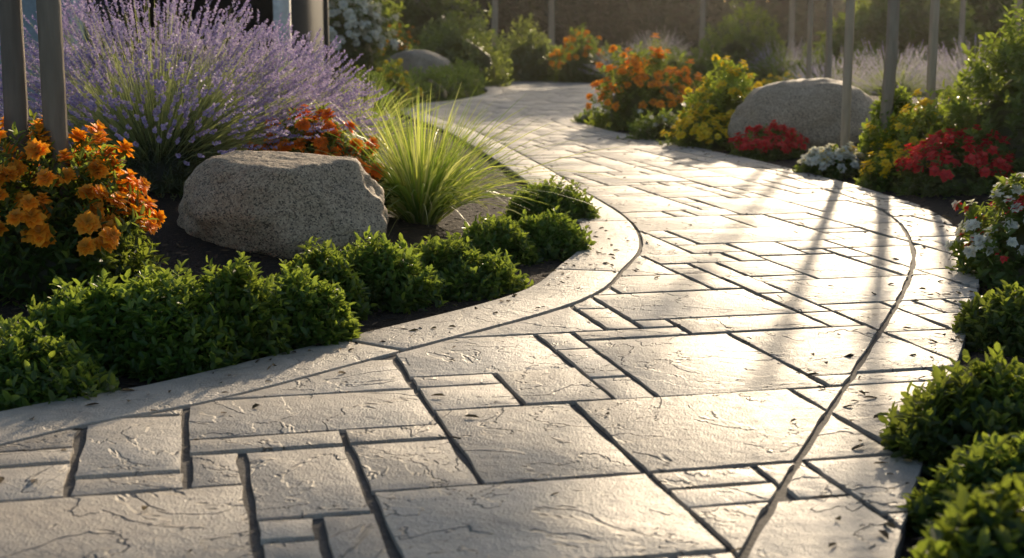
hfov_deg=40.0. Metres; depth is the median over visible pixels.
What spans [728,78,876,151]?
boulder
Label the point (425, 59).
boulder
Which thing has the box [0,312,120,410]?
shrub
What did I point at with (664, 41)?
sage drift
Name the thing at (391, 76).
shrub
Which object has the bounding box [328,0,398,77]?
white rose shrub
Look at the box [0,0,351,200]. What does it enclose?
lavender
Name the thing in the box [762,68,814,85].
shrub
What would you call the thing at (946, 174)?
red flower shrub
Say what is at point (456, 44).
shrub
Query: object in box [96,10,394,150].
lavender
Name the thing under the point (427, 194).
grass
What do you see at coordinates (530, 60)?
shrub
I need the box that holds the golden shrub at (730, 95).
[677,54,762,136]
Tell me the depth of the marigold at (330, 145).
7.08 m
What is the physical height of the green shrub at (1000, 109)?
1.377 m
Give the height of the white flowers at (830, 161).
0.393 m
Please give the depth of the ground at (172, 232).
6.27 m
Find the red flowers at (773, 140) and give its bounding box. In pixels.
[727,120,809,161]
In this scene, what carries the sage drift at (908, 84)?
on the ground at (172, 232)
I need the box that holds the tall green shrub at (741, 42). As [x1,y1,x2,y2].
[675,0,793,88]
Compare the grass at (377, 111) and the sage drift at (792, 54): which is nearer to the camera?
the grass at (377, 111)
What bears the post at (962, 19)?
on the ground at (172, 232)
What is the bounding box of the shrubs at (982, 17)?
[331,0,1023,75]
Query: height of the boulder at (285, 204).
0.568 m
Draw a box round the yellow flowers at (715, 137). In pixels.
[655,105,735,150]
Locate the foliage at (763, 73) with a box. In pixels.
[433,40,1005,91]
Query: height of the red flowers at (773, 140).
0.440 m
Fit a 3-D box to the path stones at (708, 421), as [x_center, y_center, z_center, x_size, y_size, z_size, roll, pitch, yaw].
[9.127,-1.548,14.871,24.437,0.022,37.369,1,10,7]
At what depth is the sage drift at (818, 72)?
19.67 m
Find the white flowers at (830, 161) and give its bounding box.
[792,141,865,179]
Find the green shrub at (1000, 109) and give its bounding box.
[925,0,1023,183]
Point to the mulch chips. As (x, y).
(444, 237)
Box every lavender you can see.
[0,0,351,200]
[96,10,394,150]
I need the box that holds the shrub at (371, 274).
[269,225,533,320]
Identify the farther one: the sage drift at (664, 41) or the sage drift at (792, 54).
the sage drift at (664, 41)
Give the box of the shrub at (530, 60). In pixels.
[495,12,566,81]
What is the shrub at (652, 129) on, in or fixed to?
on the ground at (172, 232)
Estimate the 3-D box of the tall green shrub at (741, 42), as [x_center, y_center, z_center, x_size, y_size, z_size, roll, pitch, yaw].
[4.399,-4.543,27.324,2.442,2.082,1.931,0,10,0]
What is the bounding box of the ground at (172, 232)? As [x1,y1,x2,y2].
[0,54,1023,557]
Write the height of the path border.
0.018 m
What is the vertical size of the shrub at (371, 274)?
0.430 m
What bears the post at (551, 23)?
on the ground at (172, 232)
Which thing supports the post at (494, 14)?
on the ground at (172, 232)
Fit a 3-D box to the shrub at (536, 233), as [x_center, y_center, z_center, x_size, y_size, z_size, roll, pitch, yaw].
[0.142,-0.268,7.221,0.722,0.398,1.924,2,10,9]
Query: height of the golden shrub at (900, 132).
0.743 m
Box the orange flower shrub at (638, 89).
[584,33,702,131]
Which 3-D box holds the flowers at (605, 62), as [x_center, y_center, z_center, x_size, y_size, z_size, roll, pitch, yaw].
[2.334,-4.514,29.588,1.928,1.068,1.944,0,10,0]
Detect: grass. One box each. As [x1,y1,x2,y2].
[283,79,636,233]
[314,59,488,155]
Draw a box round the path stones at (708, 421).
[0,81,978,557]
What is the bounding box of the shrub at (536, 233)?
[452,174,601,267]
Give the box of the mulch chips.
[0,143,1018,550]
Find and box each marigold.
[0,108,169,308]
[247,103,398,213]
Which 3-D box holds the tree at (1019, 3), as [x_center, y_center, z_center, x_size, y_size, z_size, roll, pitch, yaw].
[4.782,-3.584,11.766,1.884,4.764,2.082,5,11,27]
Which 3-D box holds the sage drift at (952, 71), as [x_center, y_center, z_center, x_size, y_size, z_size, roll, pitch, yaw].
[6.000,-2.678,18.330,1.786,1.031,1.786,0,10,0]
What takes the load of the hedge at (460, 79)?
on the ground at (172, 232)
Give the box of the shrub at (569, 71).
[542,23,606,82]
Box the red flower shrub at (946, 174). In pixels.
[892,124,1023,198]
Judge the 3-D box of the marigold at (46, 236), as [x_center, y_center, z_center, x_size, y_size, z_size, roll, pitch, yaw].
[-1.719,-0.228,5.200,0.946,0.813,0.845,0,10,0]
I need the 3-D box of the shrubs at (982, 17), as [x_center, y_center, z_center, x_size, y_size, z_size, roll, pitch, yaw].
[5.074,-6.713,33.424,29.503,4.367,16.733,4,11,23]
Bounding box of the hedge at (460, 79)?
[333,57,488,116]
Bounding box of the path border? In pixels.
[0,82,638,445]
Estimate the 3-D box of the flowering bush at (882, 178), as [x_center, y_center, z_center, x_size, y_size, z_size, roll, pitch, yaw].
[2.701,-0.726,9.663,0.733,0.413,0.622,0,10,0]
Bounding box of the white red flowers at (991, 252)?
[944,172,1023,290]
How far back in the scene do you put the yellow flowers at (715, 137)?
12.85 m
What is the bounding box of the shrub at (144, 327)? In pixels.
[15,251,363,384]
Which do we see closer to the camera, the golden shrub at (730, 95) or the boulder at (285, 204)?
the boulder at (285, 204)
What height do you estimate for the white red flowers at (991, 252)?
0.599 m
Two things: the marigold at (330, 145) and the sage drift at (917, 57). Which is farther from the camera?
the sage drift at (917, 57)
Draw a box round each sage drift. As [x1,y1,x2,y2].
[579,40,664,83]
[624,28,693,62]
[739,36,822,72]
[778,46,899,93]
[831,39,959,96]
[896,48,990,97]
[905,35,1020,97]
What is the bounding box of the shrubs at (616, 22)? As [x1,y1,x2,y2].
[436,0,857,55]
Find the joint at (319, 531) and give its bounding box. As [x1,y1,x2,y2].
[63,89,978,557]
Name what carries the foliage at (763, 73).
on the ground at (172, 232)
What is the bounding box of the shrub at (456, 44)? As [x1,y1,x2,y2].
[411,0,513,86]
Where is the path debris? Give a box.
[0,138,973,551]
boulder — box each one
[177,150,388,258]
[384,49,453,79]
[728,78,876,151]
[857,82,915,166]
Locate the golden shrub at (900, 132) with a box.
[864,88,974,169]
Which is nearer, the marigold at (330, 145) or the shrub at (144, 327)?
the shrub at (144, 327)

